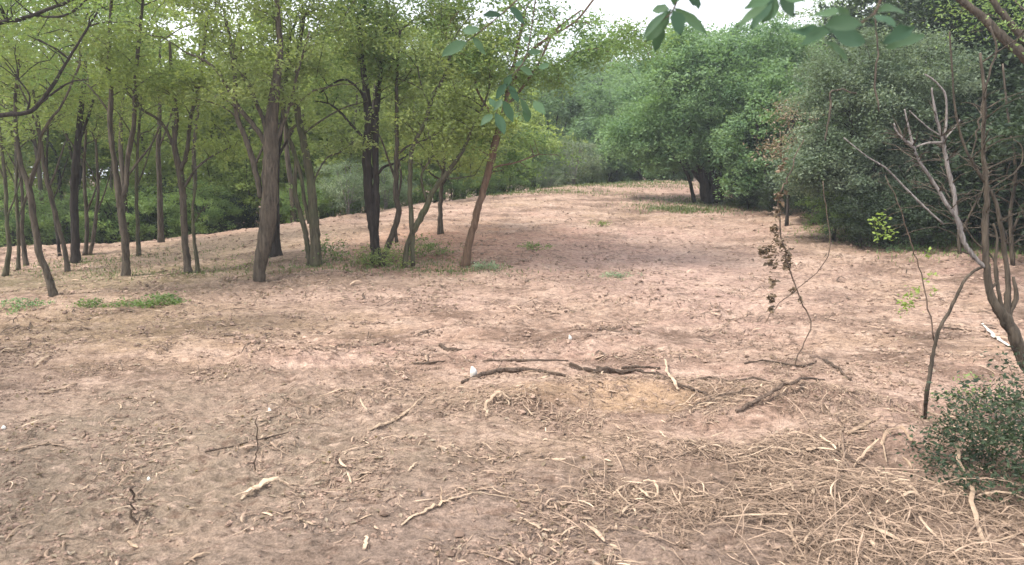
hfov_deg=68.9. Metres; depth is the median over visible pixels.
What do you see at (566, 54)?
crest bush
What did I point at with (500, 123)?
leafy spray
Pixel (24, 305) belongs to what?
green weed
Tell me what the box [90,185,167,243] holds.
dark bush
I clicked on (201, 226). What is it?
dark bush
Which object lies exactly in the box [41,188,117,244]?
dark bush
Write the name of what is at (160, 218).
woodland tree
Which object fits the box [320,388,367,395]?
splinter
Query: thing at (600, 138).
crest bush
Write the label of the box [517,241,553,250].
green weed
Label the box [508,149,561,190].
edge bush
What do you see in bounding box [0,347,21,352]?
splinter
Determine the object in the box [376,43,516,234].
upright tree
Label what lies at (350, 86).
tree
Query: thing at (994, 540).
pale root
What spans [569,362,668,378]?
fallen branch
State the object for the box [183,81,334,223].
yellow green bush
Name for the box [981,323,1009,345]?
pale root
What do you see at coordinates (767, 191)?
thicket bush
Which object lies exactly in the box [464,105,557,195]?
crest bush
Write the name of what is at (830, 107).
hanging vine
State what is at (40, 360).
splinter
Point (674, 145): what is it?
crest bush
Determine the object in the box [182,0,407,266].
twin stem tree
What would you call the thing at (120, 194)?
forked tree
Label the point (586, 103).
crest bush
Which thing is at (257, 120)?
yellow green bush
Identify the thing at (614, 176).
edge bush
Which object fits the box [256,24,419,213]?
yellow green bush
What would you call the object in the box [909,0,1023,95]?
thicket tree
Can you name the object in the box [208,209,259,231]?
dark bush
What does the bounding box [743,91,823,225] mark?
dead leafed bush
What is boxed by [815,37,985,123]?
thicket bush
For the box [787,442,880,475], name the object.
fallen branch
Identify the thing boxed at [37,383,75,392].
splinter
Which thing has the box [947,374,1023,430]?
dark shrub
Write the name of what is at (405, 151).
yellow green bush
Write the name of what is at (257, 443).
upright stalk
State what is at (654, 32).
leafy spray
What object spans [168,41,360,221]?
yellow green bush
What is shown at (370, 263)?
green weed
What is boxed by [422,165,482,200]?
edge bush
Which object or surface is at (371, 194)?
dark paired tree
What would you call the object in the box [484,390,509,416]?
pale root
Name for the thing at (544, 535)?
leaf litter
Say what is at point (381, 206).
edge bush
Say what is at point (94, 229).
woodland tree
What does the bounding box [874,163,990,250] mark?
thicket bush
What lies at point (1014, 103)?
thicket bush
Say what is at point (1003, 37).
overhanging tree
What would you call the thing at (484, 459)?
twig litter
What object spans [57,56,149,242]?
tree
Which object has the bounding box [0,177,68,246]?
dark bush
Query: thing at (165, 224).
dark bush
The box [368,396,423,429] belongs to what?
pale root
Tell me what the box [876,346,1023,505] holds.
dark shrub
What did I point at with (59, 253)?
woodland tree
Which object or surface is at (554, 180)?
pale shrub
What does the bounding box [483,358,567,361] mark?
fallen branch
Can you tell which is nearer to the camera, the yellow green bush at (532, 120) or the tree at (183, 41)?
the tree at (183, 41)
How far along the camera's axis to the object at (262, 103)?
17.48 m
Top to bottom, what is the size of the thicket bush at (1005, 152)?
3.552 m
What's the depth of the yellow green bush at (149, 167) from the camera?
17.91 m
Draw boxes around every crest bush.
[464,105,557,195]
[495,117,554,192]
[500,55,621,187]
[516,42,641,184]
[530,73,638,183]
[531,83,588,136]
[538,25,638,117]
[540,135,599,183]
[570,111,638,183]
[573,55,655,180]
[583,68,704,179]
[584,104,637,181]
[601,139,674,181]
[626,49,714,179]
[635,106,707,180]
[654,91,725,180]
[691,11,826,176]
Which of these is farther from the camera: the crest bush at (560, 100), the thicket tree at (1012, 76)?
the crest bush at (560, 100)
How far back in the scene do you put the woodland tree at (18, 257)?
11.08 m
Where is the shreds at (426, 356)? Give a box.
[0,186,1022,360]
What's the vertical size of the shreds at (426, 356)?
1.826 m
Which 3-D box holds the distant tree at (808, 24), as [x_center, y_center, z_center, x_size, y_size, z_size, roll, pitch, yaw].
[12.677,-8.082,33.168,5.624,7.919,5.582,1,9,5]
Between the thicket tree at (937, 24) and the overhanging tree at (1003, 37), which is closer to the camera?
the overhanging tree at (1003, 37)
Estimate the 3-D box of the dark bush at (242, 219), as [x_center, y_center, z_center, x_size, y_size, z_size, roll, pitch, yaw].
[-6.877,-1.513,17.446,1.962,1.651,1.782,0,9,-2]
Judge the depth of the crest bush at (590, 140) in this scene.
27.13 m
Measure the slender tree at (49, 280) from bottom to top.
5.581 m
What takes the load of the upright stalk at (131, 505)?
on the ground at (220, 475)
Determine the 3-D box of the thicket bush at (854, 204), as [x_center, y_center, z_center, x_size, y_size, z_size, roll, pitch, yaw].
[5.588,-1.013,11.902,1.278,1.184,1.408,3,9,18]
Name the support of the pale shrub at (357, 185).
on the ground at (220, 475)
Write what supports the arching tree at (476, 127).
on the ground at (220, 475)
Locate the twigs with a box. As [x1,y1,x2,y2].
[0,181,1023,363]
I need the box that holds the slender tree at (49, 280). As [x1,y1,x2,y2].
[0,0,119,296]
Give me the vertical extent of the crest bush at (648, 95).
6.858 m
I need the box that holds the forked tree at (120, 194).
[0,0,221,275]
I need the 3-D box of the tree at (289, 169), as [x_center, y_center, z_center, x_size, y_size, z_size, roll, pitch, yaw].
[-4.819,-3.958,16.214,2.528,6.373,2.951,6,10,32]
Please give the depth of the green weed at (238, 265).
10.59 m
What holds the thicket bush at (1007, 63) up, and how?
on the ground at (220, 475)
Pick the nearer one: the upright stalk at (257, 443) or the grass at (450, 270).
the upright stalk at (257, 443)
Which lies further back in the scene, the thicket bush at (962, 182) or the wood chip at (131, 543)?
the thicket bush at (962, 182)
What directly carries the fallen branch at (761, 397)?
on the ground at (220, 475)
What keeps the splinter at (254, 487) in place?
on the ground at (220, 475)
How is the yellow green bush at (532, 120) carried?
on the ground at (220, 475)
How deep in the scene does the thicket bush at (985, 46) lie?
13.35 m
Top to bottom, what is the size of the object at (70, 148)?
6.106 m
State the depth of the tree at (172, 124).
17.95 m
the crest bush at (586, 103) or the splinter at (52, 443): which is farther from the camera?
the crest bush at (586, 103)
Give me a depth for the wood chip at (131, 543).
3.20 m
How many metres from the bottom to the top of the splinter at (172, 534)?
0.014 m
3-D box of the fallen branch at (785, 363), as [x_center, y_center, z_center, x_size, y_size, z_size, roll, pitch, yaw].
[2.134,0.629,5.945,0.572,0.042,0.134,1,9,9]
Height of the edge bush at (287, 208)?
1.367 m
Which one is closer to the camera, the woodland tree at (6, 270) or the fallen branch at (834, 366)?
the fallen branch at (834, 366)
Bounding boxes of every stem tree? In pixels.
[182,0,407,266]
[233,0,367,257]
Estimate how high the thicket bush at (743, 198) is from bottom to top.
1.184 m
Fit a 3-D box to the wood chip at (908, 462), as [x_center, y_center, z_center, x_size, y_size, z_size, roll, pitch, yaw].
[2.146,0.976,4.045,0.018,0.026,0.117,1,9,3]
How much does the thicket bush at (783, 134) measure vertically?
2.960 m
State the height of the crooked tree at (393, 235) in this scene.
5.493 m
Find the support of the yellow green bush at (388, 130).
on the ground at (220, 475)
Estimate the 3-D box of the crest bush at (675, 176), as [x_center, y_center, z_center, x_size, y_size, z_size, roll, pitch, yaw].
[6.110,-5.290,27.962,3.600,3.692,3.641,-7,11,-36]
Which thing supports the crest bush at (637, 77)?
on the ground at (220, 475)
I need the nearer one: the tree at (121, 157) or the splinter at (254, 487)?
the splinter at (254, 487)
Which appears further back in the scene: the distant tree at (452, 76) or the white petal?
the distant tree at (452, 76)
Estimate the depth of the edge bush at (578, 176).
26.49 m
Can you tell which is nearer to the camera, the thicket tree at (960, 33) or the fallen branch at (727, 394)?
the fallen branch at (727, 394)
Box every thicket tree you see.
[789,0,993,89]
[823,0,1021,115]
[838,0,957,66]
[873,0,1023,77]
[887,0,1022,64]
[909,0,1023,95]
[961,0,1023,90]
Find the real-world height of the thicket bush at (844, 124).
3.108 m
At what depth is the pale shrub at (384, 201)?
17.21 m
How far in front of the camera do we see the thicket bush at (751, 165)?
16.51 m
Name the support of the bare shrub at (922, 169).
on the ground at (220, 475)
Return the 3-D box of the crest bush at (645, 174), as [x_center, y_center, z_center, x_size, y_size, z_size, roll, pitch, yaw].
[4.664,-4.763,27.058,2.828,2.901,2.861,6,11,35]
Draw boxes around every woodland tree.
[0,0,100,276]
[0,0,105,270]
[0,0,116,265]
[0,0,127,255]
[0,0,128,271]
[9,0,167,263]
[10,0,166,255]
[31,0,171,254]
[54,0,196,255]
[101,0,246,242]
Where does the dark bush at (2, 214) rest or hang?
on the ground at (220, 475)
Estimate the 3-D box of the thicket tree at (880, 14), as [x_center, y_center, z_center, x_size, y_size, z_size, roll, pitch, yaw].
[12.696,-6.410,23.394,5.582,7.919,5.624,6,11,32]
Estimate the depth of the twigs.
8.04 m
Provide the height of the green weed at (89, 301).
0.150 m
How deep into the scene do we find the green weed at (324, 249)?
10.75 m
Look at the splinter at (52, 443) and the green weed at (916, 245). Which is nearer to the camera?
the splinter at (52, 443)
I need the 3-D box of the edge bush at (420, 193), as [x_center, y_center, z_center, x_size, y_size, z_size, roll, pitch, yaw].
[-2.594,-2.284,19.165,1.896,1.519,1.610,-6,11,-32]
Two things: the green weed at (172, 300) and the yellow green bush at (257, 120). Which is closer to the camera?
the green weed at (172, 300)
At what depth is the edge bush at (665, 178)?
29.10 m
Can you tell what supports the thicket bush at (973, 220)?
on the ground at (220, 475)
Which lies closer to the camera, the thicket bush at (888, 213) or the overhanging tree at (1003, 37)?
the overhanging tree at (1003, 37)
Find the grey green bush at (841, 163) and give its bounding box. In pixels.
[757,17,1000,241]
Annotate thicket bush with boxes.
[689,53,844,209]
[724,169,766,209]
[739,110,837,205]
[748,168,813,214]
[761,108,869,203]
[774,182,847,223]
[779,86,928,216]
[794,190,867,240]
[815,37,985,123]
[818,184,910,250]
[839,65,999,228]
[846,179,947,248]
[868,75,1023,233]
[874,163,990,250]
[885,64,1023,242]
[886,10,1023,120]
[909,96,1023,244]
[913,146,1023,229]
[920,87,1023,253]
[930,37,1023,216]
[937,57,1023,121]
[955,106,1023,238]
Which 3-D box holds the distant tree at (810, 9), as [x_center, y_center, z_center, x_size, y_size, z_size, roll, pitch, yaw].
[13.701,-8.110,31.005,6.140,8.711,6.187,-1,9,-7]
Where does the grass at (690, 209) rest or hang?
on the ground at (220, 475)
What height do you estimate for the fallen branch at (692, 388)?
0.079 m
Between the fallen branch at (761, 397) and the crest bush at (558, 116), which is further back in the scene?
the crest bush at (558, 116)
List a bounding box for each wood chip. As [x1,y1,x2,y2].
[127,540,138,547]
[902,456,911,468]
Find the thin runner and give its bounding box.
[765,184,830,322]
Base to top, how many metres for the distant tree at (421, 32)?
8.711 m
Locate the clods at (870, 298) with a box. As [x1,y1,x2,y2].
[0,180,1023,361]
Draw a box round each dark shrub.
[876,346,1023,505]
[887,411,1020,475]
[930,371,1015,415]
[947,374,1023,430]
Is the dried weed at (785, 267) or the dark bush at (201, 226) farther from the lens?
the dark bush at (201, 226)
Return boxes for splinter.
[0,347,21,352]
[11,441,70,450]
[34,355,51,365]
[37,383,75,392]
[162,532,182,536]
[183,552,209,563]
[233,476,296,498]
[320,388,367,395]
[363,535,368,548]
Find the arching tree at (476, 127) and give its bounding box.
[357,0,534,267]
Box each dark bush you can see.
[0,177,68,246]
[0,194,27,244]
[0,206,15,246]
[1,192,82,245]
[25,185,114,244]
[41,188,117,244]
[61,179,163,243]
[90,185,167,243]
[113,184,191,241]
[128,175,210,236]
[153,179,246,235]
[187,184,258,233]
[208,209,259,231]
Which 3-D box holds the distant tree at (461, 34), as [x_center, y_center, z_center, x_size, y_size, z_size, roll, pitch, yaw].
[-1.985,-6.667,30.358,5.307,7.792,5.481,5,10,28]
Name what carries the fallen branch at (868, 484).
on the ground at (220, 475)
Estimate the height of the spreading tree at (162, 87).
5.807 m
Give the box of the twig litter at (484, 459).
[0,201,1023,564]
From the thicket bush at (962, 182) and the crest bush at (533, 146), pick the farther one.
the crest bush at (533, 146)
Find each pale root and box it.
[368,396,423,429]
[401,486,516,524]
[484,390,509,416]
[519,517,556,530]
[634,479,658,498]
[664,359,679,389]
[786,512,799,558]
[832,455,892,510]
[847,417,878,432]
[853,438,886,466]
[882,425,913,443]
[931,532,1021,548]
[954,443,988,553]
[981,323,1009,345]
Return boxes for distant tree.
[366,0,497,203]
[391,20,511,199]
[415,20,519,192]
[460,21,555,189]
[755,8,833,66]
[777,0,897,69]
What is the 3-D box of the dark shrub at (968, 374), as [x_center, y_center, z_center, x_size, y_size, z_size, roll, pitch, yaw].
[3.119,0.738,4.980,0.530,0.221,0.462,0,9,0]
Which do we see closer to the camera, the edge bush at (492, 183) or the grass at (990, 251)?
the grass at (990, 251)
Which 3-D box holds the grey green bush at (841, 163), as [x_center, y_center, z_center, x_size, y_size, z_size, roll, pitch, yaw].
[5.899,-2.459,12.242,3.784,3.648,2.529,0,9,0]
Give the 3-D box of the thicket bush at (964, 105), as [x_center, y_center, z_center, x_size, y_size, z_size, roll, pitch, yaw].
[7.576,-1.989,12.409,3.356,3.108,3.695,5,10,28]
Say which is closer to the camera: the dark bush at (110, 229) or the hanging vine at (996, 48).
the hanging vine at (996, 48)
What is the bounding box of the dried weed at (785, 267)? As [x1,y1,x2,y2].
[757,139,811,366]
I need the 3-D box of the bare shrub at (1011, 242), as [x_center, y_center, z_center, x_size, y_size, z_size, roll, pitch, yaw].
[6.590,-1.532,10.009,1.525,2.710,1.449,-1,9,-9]
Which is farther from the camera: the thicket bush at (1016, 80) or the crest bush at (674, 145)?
the crest bush at (674, 145)
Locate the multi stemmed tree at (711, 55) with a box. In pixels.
[582,15,852,203]
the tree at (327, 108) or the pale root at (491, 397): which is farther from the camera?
the tree at (327, 108)
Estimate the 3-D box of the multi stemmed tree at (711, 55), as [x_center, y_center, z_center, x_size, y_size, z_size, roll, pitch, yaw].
[5.102,-4.187,18.149,6.690,4.642,4.442,0,9,0]
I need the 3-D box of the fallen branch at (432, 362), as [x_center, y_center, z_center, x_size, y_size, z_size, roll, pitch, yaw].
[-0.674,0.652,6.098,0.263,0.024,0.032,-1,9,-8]
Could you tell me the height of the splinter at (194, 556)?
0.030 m
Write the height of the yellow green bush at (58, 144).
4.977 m
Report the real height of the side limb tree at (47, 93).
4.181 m
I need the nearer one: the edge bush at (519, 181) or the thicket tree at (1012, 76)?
the thicket tree at (1012, 76)
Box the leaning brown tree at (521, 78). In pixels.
[400,0,688,267]
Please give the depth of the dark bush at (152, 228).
16.27 m
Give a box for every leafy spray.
[441,0,525,56]
[481,0,548,133]
[642,0,706,50]
[735,0,803,29]
[790,0,924,61]
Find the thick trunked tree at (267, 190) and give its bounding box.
[102,0,393,281]
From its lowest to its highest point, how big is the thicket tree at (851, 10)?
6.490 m
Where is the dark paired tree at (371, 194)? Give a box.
[245,0,464,262]
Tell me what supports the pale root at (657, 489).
on the ground at (220, 475)
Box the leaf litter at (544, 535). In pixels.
[0,195,1023,564]
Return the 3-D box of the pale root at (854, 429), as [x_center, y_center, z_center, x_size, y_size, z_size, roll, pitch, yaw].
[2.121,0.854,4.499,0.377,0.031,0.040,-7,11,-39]
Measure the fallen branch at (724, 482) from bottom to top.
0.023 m
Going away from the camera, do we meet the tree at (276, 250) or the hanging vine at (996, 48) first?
the hanging vine at (996, 48)
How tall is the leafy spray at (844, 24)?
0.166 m
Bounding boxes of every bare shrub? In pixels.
[896,109,1019,253]
[899,126,975,237]
[934,63,1023,265]
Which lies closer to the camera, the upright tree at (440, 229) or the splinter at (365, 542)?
the splinter at (365, 542)
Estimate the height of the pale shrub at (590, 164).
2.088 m
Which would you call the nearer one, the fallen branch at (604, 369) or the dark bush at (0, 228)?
the fallen branch at (604, 369)
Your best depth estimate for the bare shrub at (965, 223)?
10.87 m
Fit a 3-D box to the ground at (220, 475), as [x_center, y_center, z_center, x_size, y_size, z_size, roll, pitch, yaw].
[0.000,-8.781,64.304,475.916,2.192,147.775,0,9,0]
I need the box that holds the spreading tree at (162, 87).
[72,2,285,274]
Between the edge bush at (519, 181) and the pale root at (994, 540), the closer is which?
the pale root at (994, 540)
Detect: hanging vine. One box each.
[825,88,856,140]
[873,14,879,111]
[971,26,997,156]
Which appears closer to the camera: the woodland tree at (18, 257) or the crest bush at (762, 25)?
the woodland tree at (18, 257)
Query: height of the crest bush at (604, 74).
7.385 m
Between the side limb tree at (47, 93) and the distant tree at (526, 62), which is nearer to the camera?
the side limb tree at (47, 93)
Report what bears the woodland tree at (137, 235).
on the ground at (220, 475)
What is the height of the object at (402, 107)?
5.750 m
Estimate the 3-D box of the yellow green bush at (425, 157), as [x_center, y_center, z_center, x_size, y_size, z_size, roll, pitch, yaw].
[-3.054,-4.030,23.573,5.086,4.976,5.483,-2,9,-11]
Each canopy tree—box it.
[0,61,141,203]
[372,49,462,202]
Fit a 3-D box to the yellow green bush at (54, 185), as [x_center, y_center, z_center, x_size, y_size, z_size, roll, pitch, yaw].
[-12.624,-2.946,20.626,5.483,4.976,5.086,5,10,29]
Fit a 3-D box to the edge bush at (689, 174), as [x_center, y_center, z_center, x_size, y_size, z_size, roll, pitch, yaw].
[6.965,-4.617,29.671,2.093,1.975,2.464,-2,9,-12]
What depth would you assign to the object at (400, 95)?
20.82 m
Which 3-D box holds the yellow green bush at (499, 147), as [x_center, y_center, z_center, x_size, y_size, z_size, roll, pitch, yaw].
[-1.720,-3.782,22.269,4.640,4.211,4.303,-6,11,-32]
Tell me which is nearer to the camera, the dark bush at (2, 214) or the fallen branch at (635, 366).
the fallen branch at (635, 366)
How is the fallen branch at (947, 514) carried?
on the ground at (220, 475)
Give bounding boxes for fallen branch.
[204,431,290,452]
[413,360,444,363]
[438,342,461,350]
[461,362,566,383]
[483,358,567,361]
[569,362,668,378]
[621,365,660,369]
[656,371,717,401]
[688,376,773,383]
[689,387,757,407]
[712,476,775,506]
[735,377,824,412]
[744,358,816,366]
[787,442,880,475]
[822,359,851,379]
[832,460,891,510]
[908,510,976,528]
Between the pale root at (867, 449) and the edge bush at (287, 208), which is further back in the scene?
the edge bush at (287, 208)
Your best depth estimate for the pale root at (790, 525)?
3.27 m
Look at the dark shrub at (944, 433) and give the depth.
3.96 m
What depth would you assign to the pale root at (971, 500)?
3.43 m
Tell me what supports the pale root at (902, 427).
on the ground at (220, 475)
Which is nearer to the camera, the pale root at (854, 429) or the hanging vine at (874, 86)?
the pale root at (854, 429)
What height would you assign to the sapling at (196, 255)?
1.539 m
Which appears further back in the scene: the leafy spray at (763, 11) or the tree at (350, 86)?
the tree at (350, 86)
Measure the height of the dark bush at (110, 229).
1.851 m
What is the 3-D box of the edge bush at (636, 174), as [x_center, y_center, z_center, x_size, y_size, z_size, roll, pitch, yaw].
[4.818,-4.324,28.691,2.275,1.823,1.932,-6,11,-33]
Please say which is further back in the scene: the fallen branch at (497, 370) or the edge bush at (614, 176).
the edge bush at (614, 176)
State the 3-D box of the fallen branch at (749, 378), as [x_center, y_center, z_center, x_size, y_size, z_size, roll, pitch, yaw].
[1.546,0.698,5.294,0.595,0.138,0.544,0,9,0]
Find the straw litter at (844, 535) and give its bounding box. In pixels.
[0,251,1023,564]
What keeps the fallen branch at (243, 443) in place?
on the ground at (220, 475)
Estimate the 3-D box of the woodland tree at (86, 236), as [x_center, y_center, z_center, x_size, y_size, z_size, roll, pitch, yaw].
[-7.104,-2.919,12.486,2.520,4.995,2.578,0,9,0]
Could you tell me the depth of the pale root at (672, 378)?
5.40 m
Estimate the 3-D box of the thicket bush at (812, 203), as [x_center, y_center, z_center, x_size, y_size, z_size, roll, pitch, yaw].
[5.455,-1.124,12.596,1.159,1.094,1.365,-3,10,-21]
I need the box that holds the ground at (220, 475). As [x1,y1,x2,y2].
[0,175,1023,564]
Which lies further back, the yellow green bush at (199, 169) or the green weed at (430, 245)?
the yellow green bush at (199, 169)
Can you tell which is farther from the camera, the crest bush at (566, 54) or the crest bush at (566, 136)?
the crest bush at (566, 54)
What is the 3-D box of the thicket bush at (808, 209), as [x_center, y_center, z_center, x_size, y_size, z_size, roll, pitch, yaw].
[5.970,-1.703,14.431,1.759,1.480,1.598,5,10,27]
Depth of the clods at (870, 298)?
8.15 m
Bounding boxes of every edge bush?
[261,179,334,222]
[288,170,362,218]
[341,180,392,214]
[380,165,440,206]
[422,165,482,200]
[451,158,510,197]
[478,149,543,194]
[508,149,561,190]
[545,161,592,186]
[569,156,615,184]
[595,158,635,182]
[616,165,658,180]
[648,167,679,180]
[665,160,704,181]
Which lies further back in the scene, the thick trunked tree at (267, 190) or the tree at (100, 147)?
the tree at (100, 147)
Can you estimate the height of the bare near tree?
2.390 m
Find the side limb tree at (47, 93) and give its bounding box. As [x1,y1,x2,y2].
[0,0,170,117]
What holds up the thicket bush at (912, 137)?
on the ground at (220, 475)
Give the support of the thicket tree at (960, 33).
on the ground at (220, 475)
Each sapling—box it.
[164,165,207,272]
[867,175,937,340]
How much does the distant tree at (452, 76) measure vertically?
7.084 m
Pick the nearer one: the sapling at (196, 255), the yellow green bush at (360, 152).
the sapling at (196, 255)
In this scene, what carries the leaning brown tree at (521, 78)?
on the ground at (220, 475)
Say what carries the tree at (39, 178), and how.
on the ground at (220, 475)
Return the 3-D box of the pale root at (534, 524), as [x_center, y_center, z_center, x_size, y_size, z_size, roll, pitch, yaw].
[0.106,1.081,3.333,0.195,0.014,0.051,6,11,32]
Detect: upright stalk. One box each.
[129,486,137,525]
[254,415,257,469]
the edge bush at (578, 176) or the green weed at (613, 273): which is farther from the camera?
the edge bush at (578, 176)
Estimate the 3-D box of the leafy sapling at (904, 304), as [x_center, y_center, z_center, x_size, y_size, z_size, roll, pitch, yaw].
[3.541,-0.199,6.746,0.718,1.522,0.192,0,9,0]
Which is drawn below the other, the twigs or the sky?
the twigs
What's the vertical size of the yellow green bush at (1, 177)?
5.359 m
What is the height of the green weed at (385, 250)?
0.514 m
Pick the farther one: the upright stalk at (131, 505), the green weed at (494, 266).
the green weed at (494, 266)
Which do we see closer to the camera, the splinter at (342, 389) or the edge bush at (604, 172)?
the splinter at (342, 389)
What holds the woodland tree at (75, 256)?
on the ground at (220, 475)
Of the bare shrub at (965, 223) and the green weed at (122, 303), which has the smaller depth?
the green weed at (122, 303)
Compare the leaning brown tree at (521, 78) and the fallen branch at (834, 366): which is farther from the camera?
the leaning brown tree at (521, 78)
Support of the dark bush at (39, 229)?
on the ground at (220, 475)
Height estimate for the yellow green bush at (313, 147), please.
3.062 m
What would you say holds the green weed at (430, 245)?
on the ground at (220, 475)
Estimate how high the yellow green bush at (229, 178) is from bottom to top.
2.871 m
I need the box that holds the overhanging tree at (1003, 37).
[910,0,1023,63]
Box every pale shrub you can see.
[314,157,390,214]
[353,156,420,210]
[534,164,566,187]
[541,134,606,184]
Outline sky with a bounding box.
[4,0,961,177]
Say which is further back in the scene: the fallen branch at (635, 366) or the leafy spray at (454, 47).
the fallen branch at (635, 366)
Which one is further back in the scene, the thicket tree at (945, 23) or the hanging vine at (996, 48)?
the thicket tree at (945, 23)
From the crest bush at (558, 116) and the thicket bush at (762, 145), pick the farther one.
the crest bush at (558, 116)
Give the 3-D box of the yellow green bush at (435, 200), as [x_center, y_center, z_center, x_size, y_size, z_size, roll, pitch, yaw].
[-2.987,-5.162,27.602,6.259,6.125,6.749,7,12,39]
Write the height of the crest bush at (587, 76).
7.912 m
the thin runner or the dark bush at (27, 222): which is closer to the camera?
the thin runner
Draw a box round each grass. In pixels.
[1,238,558,287]
[461,179,793,219]
[722,204,1023,265]
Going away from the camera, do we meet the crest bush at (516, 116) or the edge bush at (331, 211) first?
the edge bush at (331, 211)
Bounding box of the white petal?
[470,366,476,376]
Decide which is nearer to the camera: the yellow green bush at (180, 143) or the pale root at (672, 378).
the pale root at (672, 378)
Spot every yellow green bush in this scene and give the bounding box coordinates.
[0,97,143,212]
[0,123,99,212]
[28,99,184,197]
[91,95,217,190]
[103,151,192,226]
[123,91,298,225]
[131,136,258,225]
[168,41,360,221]
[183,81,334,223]
[189,137,304,228]
[230,126,348,221]
[234,71,408,218]
[255,104,403,215]
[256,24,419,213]
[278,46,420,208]
[293,109,419,212]
[334,102,449,207]
[338,132,437,206]
[379,73,485,202]
[393,84,535,199]
[413,56,521,202]
[436,84,573,190]
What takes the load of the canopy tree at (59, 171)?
on the ground at (220, 475)
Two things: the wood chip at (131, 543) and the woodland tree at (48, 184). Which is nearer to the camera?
the wood chip at (131, 543)
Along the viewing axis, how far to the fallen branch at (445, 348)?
6.48 m
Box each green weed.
[0,297,54,314]
[62,296,106,307]
[97,295,145,307]
[137,286,190,308]
[225,254,253,270]
[301,232,355,259]
[353,244,393,267]
[355,236,423,267]
[398,233,454,257]
[467,259,513,270]
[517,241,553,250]
[587,220,611,225]
[599,270,642,280]
[871,237,934,252]
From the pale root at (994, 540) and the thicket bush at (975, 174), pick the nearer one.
the pale root at (994, 540)
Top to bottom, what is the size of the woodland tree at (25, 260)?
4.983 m
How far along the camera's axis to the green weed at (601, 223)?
14.26 m
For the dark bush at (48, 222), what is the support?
on the ground at (220, 475)
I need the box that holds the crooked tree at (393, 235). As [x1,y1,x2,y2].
[316,0,479,265]
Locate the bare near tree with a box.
[844,31,1023,418]
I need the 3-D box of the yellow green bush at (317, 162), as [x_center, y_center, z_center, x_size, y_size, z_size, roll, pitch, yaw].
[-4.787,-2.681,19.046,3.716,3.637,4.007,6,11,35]

